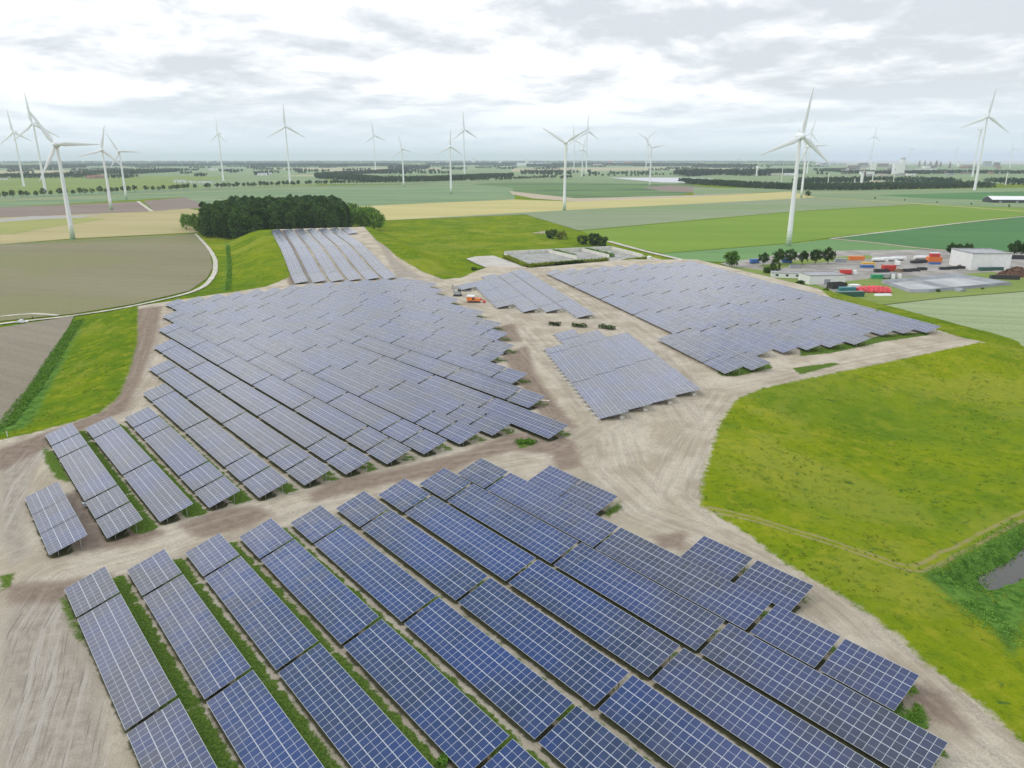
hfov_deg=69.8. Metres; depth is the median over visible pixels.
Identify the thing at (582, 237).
bush
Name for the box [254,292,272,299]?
solar table
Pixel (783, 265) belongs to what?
lawn
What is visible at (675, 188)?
bare patch
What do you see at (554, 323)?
shrub clump
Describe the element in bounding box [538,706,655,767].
solar table
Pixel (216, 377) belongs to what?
solar table
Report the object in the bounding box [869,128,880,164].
wind turbine
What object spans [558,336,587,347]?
solar table
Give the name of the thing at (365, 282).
solar table
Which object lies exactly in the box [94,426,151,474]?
solar table
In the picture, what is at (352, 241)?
solar table
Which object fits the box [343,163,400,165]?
woods
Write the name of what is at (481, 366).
solar table
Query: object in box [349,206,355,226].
broad tree
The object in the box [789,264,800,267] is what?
container
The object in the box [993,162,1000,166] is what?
works building
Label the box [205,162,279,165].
woods
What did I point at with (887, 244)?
field track
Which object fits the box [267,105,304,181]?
wind turbine
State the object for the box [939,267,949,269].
container
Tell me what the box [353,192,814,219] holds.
wheat field
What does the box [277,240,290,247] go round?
solar table
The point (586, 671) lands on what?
solar table
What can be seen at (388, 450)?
solar table
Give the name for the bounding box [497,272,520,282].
solar table
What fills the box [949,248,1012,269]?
warehouse
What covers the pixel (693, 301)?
solar table
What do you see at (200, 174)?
woods
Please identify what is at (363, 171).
woods
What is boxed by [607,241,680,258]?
farm track
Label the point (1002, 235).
deep green field
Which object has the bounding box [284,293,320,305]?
solar table
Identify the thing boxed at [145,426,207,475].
solar table
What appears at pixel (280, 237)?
solar table
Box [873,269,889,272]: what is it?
container
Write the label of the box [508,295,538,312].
solar table
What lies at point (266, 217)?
poplar tree
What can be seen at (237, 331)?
solar table
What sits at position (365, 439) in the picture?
solar table
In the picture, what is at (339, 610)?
solar table
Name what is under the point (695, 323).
solar table
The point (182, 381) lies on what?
solar table
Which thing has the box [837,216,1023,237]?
field track
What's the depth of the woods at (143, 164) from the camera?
7371.34 m
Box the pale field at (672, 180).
[618,178,710,182]
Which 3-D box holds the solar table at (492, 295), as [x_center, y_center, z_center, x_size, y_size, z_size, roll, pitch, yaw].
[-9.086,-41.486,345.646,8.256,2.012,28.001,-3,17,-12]
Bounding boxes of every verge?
[7,181,563,200]
[10,234,186,243]
[825,198,1023,211]
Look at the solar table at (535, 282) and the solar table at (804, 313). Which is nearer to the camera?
the solar table at (804, 313)
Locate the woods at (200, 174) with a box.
[193,172,207,175]
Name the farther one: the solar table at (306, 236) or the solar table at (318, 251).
the solar table at (306, 236)
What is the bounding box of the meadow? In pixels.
[0,176,338,194]
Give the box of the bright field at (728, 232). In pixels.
[579,204,1023,252]
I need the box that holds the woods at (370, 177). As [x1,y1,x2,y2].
[314,172,513,181]
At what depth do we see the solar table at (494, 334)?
265.81 m
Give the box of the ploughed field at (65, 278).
[0,234,212,320]
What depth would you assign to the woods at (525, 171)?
4624.21 m
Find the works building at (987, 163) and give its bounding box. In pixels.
[982,161,991,165]
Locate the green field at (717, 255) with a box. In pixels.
[663,239,924,261]
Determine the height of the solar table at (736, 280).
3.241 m
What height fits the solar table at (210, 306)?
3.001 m
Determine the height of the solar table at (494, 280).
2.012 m
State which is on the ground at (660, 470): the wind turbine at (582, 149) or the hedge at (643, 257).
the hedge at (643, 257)
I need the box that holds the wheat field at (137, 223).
[0,209,197,243]
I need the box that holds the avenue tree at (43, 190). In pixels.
[39,188,46,193]
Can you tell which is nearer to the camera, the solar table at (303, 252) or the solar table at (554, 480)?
the solar table at (554, 480)
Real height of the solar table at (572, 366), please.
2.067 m
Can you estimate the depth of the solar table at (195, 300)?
330.37 m
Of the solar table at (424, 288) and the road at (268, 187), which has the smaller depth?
the solar table at (424, 288)
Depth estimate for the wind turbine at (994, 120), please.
1622.30 m
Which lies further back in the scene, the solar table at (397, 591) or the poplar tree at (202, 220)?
the poplar tree at (202, 220)
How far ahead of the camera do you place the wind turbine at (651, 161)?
1869.55 m
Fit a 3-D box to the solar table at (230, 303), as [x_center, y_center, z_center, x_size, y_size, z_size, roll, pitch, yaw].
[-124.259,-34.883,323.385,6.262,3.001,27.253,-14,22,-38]
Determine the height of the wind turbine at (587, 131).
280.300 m
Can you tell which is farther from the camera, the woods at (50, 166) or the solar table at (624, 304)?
the woods at (50, 166)
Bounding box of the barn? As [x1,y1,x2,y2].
[982,196,1023,202]
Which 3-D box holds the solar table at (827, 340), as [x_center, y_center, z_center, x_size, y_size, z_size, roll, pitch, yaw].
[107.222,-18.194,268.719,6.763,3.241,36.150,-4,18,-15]
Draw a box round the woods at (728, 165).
[693,163,756,167]
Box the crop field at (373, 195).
[184,183,514,205]
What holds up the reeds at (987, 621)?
on the ground at (660, 470)
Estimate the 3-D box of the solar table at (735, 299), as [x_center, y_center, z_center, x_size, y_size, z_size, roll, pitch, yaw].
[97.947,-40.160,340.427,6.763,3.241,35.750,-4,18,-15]
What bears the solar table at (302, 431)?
on the ground at (660, 470)
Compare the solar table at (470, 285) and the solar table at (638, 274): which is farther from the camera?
the solar table at (638, 274)
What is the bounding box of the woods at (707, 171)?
[673,168,802,175]
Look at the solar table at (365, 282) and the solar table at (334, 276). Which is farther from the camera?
the solar table at (334, 276)
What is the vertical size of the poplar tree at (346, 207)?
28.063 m
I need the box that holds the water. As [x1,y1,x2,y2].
[978,546,1023,589]
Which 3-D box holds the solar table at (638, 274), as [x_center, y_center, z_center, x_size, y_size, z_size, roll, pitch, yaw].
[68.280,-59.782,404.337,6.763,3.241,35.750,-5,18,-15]
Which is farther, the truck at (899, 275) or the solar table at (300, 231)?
the solar table at (300, 231)
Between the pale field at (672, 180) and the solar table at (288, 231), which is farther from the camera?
the pale field at (672, 180)
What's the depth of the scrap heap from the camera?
437.87 m
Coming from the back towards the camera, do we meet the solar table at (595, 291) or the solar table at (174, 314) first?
the solar table at (595, 291)
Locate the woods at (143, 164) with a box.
[52,163,205,165]
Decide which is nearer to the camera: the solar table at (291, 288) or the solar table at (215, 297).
the solar table at (215, 297)
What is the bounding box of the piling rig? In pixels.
[452,285,461,296]
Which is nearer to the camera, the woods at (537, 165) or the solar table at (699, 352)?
the solar table at (699, 352)
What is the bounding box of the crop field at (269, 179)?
[176,176,329,187]
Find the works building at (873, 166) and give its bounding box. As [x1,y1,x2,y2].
[870,163,875,170]
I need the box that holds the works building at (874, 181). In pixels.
[869,180,885,182]
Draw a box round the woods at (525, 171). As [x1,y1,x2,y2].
[0,162,844,174]
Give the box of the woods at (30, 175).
[0,172,101,177]
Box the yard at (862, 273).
[720,250,1023,291]
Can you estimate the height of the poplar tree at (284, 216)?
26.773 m
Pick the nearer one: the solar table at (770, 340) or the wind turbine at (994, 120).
the solar table at (770, 340)
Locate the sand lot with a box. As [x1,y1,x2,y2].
[467,256,526,267]
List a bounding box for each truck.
[749,259,762,263]
[839,269,856,274]
[871,257,888,261]
[881,273,895,278]
[882,257,897,260]
[889,273,901,277]
[893,256,906,260]
[914,255,925,259]
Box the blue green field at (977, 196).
[880,191,1023,199]
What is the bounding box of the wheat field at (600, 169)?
[512,167,749,171]
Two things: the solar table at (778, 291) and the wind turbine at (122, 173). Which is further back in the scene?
the wind turbine at (122, 173)
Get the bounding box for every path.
[0,234,217,323]
[0,313,56,316]
[137,201,152,210]
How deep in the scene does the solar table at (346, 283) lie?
374.18 m
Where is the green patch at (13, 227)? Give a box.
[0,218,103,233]
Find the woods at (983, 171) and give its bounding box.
[835,169,1023,173]
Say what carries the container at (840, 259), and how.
on the yard at (862, 273)
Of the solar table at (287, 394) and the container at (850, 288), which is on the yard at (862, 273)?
the container at (850, 288)
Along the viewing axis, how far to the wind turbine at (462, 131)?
2780.82 m
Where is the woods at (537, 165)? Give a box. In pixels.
[526,163,563,166]
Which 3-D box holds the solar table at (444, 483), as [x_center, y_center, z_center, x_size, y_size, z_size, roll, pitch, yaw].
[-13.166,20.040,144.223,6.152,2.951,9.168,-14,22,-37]
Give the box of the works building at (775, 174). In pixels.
[766,173,783,175]
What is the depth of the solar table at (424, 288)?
358.43 m
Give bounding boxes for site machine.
[466,295,485,302]
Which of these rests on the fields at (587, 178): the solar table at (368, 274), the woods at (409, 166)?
the woods at (409, 166)
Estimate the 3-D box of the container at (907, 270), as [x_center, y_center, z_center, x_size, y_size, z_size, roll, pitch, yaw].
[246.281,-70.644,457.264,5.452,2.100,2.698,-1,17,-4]
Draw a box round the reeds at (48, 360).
[0,319,82,428]
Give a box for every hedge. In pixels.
[503,255,609,267]
[553,249,576,255]
[554,260,582,265]
[585,247,614,256]
[624,256,646,259]
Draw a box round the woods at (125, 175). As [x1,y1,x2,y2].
[107,174,137,177]
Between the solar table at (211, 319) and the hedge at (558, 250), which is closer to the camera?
the solar table at (211, 319)
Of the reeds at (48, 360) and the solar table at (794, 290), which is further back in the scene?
the solar table at (794, 290)
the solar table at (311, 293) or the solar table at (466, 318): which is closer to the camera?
the solar table at (466, 318)
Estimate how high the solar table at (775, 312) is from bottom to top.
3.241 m
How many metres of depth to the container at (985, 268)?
460.44 m
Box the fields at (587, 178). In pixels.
[0,165,1023,183]
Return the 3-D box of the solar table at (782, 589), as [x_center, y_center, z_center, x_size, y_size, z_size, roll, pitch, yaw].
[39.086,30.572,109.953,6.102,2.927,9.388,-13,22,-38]
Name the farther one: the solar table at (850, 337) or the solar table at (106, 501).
the solar table at (850, 337)
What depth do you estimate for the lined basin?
413.55 m
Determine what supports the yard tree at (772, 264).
on the lawn at (761, 272)
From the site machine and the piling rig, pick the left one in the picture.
the piling rig
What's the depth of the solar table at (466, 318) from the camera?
295.67 m
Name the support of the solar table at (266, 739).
on the ground at (660, 470)
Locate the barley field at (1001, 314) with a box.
[884,291,1023,345]
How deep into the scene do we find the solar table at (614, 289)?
358.09 m
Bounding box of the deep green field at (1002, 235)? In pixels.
[835,217,1023,251]
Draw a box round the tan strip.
[510,191,763,201]
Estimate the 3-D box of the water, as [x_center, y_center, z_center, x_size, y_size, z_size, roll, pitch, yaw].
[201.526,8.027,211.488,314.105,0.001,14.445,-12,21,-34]
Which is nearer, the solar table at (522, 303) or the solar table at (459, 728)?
the solar table at (459, 728)
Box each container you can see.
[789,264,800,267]
[827,281,846,288]
[834,258,846,261]
[835,291,864,296]
[838,286,855,290]
[848,256,864,259]
[848,284,860,287]
[860,265,873,267]
[861,262,874,265]
[870,274,882,278]
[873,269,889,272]
[881,265,896,270]
[902,269,912,271]
[926,256,942,262]
[928,262,940,264]
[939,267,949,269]
[978,267,992,270]
[989,275,1019,279]
[993,267,1003,269]
[1011,255,1023,258]
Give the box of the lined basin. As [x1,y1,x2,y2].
[881,273,1011,292]
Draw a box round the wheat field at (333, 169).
[266,168,477,170]
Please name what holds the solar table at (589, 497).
on the ground at (660, 470)
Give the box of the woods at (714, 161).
[558,160,811,162]
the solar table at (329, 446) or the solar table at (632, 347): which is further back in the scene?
the solar table at (632, 347)
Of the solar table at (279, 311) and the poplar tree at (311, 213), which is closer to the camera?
the solar table at (279, 311)
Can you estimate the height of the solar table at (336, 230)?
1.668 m
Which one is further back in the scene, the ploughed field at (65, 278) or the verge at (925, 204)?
the verge at (925, 204)
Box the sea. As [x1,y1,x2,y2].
[816,160,1023,164]
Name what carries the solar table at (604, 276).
on the ground at (660, 470)
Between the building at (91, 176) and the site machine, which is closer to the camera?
the site machine
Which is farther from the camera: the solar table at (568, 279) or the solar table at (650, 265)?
the solar table at (650, 265)
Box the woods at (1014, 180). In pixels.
[982,177,1023,184]
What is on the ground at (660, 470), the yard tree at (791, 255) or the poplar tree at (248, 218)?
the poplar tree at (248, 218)
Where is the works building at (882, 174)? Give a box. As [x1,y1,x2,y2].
[874,174,891,175]
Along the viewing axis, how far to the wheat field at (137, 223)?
757.03 m
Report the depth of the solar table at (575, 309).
314.46 m
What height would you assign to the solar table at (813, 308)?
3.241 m
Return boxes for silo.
[900,157,905,162]
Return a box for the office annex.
[770,271,800,277]
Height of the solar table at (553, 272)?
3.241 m
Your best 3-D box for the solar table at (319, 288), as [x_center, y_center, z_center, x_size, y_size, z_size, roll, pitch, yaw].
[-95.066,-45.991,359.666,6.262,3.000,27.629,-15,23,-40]
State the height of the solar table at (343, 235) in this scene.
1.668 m
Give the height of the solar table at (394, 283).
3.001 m
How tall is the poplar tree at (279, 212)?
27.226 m
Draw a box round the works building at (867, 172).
[859,171,874,173]
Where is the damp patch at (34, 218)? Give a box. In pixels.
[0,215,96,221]
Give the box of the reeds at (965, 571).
[923,520,1023,591]
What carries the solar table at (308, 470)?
on the ground at (660, 470)
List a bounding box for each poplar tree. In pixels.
[198,203,207,213]
[198,210,208,233]
[199,211,211,236]
[203,209,215,235]
[207,203,215,209]
[210,210,222,237]
[220,212,230,236]
[220,213,231,238]
[226,206,235,234]
[227,209,242,238]
[230,207,244,235]
[240,212,254,234]
[243,207,256,232]
[250,214,262,231]
[253,208,267,229]
[261,210,271,229]
[268,211,281,229]
[270,207,283,228]
[274,199,282,205]
[278,207,288,228]
[284,212,296,228]
[290,206,302,228]
[299,212,310,228]
[300,211,311,228]
[302,204,309,210]
[309,210,317,227]
[312,208,324,227]
[324,210,337,227]
[327,211,338,227]
[332,205,343,226]
[336,205,348,226]
[340,202,350,226]
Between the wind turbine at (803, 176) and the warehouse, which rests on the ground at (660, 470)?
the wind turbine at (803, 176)
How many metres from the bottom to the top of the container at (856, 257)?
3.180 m
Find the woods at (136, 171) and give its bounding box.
[84,168,180,173]
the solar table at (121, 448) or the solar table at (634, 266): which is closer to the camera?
the solar table at (121, 448)
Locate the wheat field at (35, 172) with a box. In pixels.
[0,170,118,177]
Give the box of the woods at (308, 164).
[250,163,355,166]
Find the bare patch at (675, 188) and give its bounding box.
[644,185,710,191]
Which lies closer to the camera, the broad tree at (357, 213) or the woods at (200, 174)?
the broad tree at (357, 213)
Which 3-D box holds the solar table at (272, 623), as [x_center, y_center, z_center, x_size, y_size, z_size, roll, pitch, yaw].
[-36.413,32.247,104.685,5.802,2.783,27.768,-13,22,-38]
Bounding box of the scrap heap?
[995,266,1023,277]
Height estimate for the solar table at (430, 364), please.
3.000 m
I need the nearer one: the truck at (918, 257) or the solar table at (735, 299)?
the solar table at (735, 299)
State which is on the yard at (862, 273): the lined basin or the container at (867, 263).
the container at (867, 263)
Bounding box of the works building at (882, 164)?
[877,163,888,166]
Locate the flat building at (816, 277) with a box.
[798,271,845,284]
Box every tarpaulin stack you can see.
[856,285,891,292]
[874,293,891,295]
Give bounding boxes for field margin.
[580,204,917,230]
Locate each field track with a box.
[829,238,941,249]
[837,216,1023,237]
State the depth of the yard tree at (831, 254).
489.36 m
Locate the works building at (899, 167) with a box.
[891,163,905,173]
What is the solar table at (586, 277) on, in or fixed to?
on the ground at (660, 470)
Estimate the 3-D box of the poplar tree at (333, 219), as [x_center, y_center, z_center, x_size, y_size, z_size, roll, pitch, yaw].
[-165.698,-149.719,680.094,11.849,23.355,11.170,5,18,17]
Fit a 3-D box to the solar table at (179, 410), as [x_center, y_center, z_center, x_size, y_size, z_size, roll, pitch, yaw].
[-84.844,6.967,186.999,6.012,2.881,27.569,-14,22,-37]
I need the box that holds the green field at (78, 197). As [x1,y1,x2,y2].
[0,185,363,206]
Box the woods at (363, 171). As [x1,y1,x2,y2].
[314,168,407,176]
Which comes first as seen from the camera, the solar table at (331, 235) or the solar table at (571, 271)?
the solar table at (571, 271)
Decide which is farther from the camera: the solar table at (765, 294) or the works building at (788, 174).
the works building at (788, 174)
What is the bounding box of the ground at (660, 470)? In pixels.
[0,160,1023,767]
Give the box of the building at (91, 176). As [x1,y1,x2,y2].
[86,175,96,178]
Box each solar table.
[25,482,66,514]
[32,498,75,533]
[40,516,86,554]
[45,423,78,444]
[52,433,86,457]
[60,445,116,500]
[64,566,118,616]
[77,594,176,729]
[85,416,119,437]
[85,486,128,518]
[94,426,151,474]
[96,502,142,538]
[123,460,192,521]
[125,407,157,426]
[127,549,181,595]
[127,698,216,767]
[134,416,168,437]
[143,383,173,400]
[143,574,250,698]
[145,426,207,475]
[149,360,176,373]
[152,391,207,429]
[154,339,178,351]
[158,323,180,333]
[158,366,207,395]
[162,310,183,319]
[162,344,206,368]
[165,299,184,306]
[166,327,206,347]
[170,314,206,330]
[171,302,205,316]
[180,462,222,490]
[184,419,250,465]
[185,533,238,575]
[186,296,203,303]
[187,387,244,422]
[189,361,239,389]
[190,340,235,364]
[192,325,233,344]
[193,299,226,313]
[193,311,230,327]
[195,476,239,508]
[205,556,317,669]
[206,294,224,301]
[206,670,323,767]
[214,296,247,310]
[215,308,253,324]
[216,322,258,340]
[218,338,264,360]
[219,356,270,384]
[220,381,279,415]
[223,412,291,456]
[225,453,268,480]
[226,292,243,298]
[234,295,268,307]
[236,305,274,321]
[239,518,292,558]
[241,319,282,336]
[242,467,287,498]
[244,334,291,355]
[245,289,263,296]
[248,353,301,379]
[253,375,313,408]
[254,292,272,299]
[258,303,296,318]
[258,405,328,447]
[261,539,378,643]
[262,294,299,307]
[263,316,305,333]
[265,287,281,293]
[268,443,310,469]
[269,331,316,351]
[271,229,281,235]
[274,234,286,240]
[274,290,291,296]
[276,348,330,373]
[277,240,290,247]
[278,643,433,767]
[280,246,296,259]
[282,285,300,291]
[283,229,294,234]
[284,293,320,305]
[284,371,346,402]
[285,258,302,274]
[285,312,328,329]
[286,234,299,240]
[286,456,330,484]
[288,303,329,318]
[291,239,305,246]
[291,273,307,283]
[291,505,343,542]
[292,288,329,299]
[293,327,341,347]
[294,398,366,438]
[295,229,306,234]
[295,246,311,258]
[299,233,312,239]
[301,257,320,273]
[301,283,336,296]
[303,344,357,368]
[304,239,318,246]
[307,228,319,233]
[307,435,349,459]
[308,272,325,282]
[310,245,326,257]
[311,233,325,239]
[312,301,352,315]
[314,524,435,620]
[315,365,377,395]
[316,323,366,342]
[317,238,333,245]
[317,256,336,272]
[318,228,330,233]
[318,312,363,329]
[320,282,335,287]
[324,232,338,238]
[324,245,342,257]
[325,271,343,281]
[326,447,370,473]
[328,341,382,363]
[328,392,400,430]
[330,228,343,232]
[330,238,346,245]
[332,256,353,271]
[335,232,350,238]
[336,491,387,526]
[338,244,357,256]
[340,280,355,285]
[342,270,360,280]
[342,361,405,389]
[343,619,508,767]
[344,237,361,244]
[344,310,390,326]
[345,230,356,233]
[346,427,387,450]
[348,255,369,270]
[352,244,372,255]
[352,323,404,342]
[353,304,400,319]
[353,336,409,358]
[358,279,373,284]
[359,269,378,279]
[360,386,433,421]
[362,255,385,270]
[362,509,487,599]
[366,438,410,464]
[369,356,433,383]
[376,269,396,278]
[376,278,409,286]
[379,478,429,511]
[380,321,433,339]
[381,419,422,441]
[390,315,443,334]
[390,380,464,414]
[391,336,450,357]
[394,277,436,287]
[395,307,443,322]
[396,351,460,376]
[400,288,444,300]
[403,430,445,453]
[404,598,572,738]
[405,284,441,293]
[405,495,534,580]
[416,411,456,432]
[419,375,493,407]
[420,299,467,312]
[420,468,470,499]
[423,333,483,355]
[432,309,483,324]
[434,326,494,346]
[435,317,489,334]
[438,296,457,304]
[438,350,505,376]
[438,421,480,444]
[446,368,521,400]
[448,404,487,424]
[448,484,578,562]
[455,282,475,290]
[457,458,508,487]
[458,578,628,705]
[462,308,484,316]
[471,279,494,291]
[471,413,512,435]
[473,348,503,361]
[477,319,500,329]
[479,289,506,303]
[479,398,567,438]
[480,274,508,287]
[481,329,507,340]
[482,739,543,767]
[484,340,513,351]
[486,473,618,546]
[490,299,512,308]
[493,368,526,383]
[495,285,521,298]
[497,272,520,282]
[507,389,545,407]
[508,280,534,293]
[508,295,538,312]
[509,269,533,279]
[509,560,679,676]
[522,276,549,289]
[522,290,553,306]
[528,465,580,496]
[537,286,569,302]
[538,303,561,312]
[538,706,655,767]
[541,344,569,354]
[546,269,561,275]
[546,349,595,383]
[552,272,584,287]
[552,329,579,340]
[554,542,724,649]
[555,299,594,318]
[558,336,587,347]
[561,480,617,514]
[563,268,578,273]
[566,343,615,374]
[568,377,628,419]
[569,271,603,284]
[574,282,612,298]
[576,330,606,341]
[579,267,596,272]
[587,270,622,282]
[588,338,635,367]
[593,370,651,410]
[594,281,633,296]
[595,528,771,629]
[596,266,611,271]
[598,675,768,767]
[601,294,646,313]
[605,269,638,281]
[607,332,658,361]
[610,265,626,270]
[613,280,653,295]
[614,363,675,403]
[621,268,654,280]
[622,293,668,311]
[627,264,642,269]
[632,278,671,293]
[635,309,690,332]
[635,357,699,395]
[636,267,672,279]
[642,263,657,268]
[644,291,691,310]
[648,278,689,291]
[652,648,880,767]
[653,266,688,277]
[657,262,672,267]
[657,333,720,361]
[658,308,714,330]
[664,290,710,307]
[666,276,707,290]
[668,265,703,276]
[671,261,686,266]
[678,328,745,358]
[681,289,729,305]
[681,306,738,328]
[681,536,752,580]
[682,264,718,275]
[682,275,724,289]
[684,261,699,265]
[696,264,731,274]
[699,274,741,287]
[699,288,751,304]
[700,623,947,767]
[701,304,759,325]
[702,326,773,356]
[703,355,744,374]
[714,273,757,286]
[718,286,768,302]
[721,303,780,323]
[726,324,799,354]
[728,272,772,284]
[731,352,770,371]
[734,560,812,610]
[735,285,787,300]
[741,301,802,321]
[750,322,823,349]
[750,605,840,667]
[752,284,802,298]
[761,299,823,319]
[766,283,818,297]
[771,320,845,348]
[779,298,842,316]
[792,318,870,345]
[798,296,860,314]
[814,295,876,313]
[815,316,875,337]
[819,639,919,710]
[835,314,896,335]
[854,312,918,333]
[871,310,941,334]
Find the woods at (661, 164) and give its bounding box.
[627,162,705,165]
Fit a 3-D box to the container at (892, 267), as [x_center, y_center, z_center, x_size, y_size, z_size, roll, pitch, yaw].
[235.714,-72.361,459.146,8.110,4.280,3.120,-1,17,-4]
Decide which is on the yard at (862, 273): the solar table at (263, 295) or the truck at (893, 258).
the truck at (893, 258)
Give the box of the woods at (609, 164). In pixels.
[553,162,638,165]
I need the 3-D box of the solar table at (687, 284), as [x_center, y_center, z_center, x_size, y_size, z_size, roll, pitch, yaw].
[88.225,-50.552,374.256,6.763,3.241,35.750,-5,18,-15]
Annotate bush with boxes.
[545,229,556,238]
[555,230,567,238]
[576,235,586,243]
[585,233,600,245]
[595,236,607,245]
[763,266,770,272]
[795,280,804,284]
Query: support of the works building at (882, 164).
on the ground at (660, 470)
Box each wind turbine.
[0,111,32,185]
[13,92,58,190]
[26,107,99,239]
[78,126,123,209]
[106,134,136,198]
[210,122,226,180]
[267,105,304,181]
[366,121,385,169]
[393,135,413,186]
[436,130,463,193]
[454,114,476,173]
[543,127,590,210]
[567,123,583,169]
[575,139,589,178]
[577,115,598,172]
[638,130,656,168]
[644,137,663,186]
[761,87,831,245]
[798,128,826,197]
[806,121,818,172]
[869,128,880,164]
[961,87,1008,189]
[970,122,982,176]
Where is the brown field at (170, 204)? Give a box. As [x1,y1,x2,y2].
[143,197,206,210]
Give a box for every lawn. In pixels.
[723,265,833,291]
[758,255,873,268]
[837,272,1023,304]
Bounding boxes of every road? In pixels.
[18,179,600,197]
[834,196,1023,207]
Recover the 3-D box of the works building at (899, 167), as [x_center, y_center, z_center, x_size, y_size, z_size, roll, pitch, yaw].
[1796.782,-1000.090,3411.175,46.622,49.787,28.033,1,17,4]
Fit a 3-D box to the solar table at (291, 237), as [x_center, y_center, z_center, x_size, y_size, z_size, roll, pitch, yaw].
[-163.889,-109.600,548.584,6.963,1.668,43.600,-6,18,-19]
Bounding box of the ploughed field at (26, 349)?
[0,316,73,423]
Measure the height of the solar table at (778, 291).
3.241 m
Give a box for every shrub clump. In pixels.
[435,753,449,766]
[514,437,536,444]
[548,321,560,325]
[571,322,586,327]
[598,324,615,329]
[886,702,931,728]
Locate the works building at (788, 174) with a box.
[784,173,793,175]
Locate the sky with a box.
[0,0,1023,159]
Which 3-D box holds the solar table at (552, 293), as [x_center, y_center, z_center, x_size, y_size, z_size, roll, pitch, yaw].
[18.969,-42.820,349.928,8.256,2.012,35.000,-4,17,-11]
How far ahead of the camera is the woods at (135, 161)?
12529.87 m
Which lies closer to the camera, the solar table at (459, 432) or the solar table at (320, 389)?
the solar table at (459, 432)
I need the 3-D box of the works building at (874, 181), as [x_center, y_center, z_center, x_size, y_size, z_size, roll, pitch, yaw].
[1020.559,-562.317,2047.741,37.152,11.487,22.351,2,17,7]
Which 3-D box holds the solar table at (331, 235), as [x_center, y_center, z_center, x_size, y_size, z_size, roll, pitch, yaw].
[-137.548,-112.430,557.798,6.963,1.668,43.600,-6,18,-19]
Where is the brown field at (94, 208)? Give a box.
[0,202,148,217]
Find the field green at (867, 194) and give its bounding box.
[693,188,1023,207]
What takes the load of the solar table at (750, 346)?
on the ground at (660, 470)
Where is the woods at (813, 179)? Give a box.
[792,175,961,182]
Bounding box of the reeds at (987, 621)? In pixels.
[938,595,1023,646]
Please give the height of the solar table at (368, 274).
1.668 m
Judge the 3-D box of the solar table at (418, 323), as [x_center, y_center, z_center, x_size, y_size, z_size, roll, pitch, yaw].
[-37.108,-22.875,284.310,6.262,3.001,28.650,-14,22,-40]
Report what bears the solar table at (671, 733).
on the ground at (660, 470)
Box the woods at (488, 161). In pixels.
[299,160,583,162]
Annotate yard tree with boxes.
[723,251,740,266]
[758,252,769,262]
[770,258,781,271]
[771,248,784,260]
[785,249,796,263]
[797,250,808,262]
[809,249,822,262]
[821,247,836,261]
[946,242,956,253]
[954,243,966,247]
[964,243,973,247]
[1007,240,1022,254]
[1018,243,1023,253]
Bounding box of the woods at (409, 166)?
[388,165,429,168]
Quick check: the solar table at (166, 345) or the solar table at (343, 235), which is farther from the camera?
the solar table at (343, 235)
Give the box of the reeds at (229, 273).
[225,245,231,289]
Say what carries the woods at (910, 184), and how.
on the ground at (660, 470)
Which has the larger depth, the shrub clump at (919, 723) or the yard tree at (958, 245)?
the yard tree at (958, 245)
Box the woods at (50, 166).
[0,164,86,168]
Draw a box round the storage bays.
[504,246,657,264]
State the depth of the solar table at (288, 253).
465.52 m
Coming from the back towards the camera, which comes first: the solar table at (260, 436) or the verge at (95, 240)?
the verge at (95, 240)
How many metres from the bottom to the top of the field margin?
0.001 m
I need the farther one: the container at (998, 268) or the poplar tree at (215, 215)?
the poplar tree at (215, 215)
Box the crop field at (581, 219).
[400,197,906,229]
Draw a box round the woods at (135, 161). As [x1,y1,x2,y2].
[0,160,324,162]
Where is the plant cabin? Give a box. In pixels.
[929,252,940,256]
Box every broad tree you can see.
[179,213,189,228]
[187,213,198,230]
[193,215,203,233]
[346,202,358,211]
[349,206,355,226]
[351,206,368,226]
[363,206,384,228]
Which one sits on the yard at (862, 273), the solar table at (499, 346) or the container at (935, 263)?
the container at (935, 263)
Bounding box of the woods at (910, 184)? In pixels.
[678,177,995,189]
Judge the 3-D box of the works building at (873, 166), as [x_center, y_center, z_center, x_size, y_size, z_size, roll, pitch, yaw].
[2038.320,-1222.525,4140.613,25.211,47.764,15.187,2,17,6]
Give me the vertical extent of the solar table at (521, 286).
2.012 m
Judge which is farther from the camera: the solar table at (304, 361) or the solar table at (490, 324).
the solar table at (490, 324)
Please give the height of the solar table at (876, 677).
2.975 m
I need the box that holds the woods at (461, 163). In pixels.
[425,162,536,164]
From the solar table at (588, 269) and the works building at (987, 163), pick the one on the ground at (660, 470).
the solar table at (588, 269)
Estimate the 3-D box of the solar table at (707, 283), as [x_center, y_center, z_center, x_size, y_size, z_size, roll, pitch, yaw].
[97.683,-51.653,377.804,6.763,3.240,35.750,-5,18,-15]
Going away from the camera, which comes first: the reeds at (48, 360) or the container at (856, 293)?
the reeds at (48, 360)
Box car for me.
[16,319,28,322]
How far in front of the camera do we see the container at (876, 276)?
429.45 m
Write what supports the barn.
on the ground at (660, 470)
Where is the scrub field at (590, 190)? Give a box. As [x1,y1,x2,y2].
[475,182,700,197]
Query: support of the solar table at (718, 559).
on the ground at (660, 470)

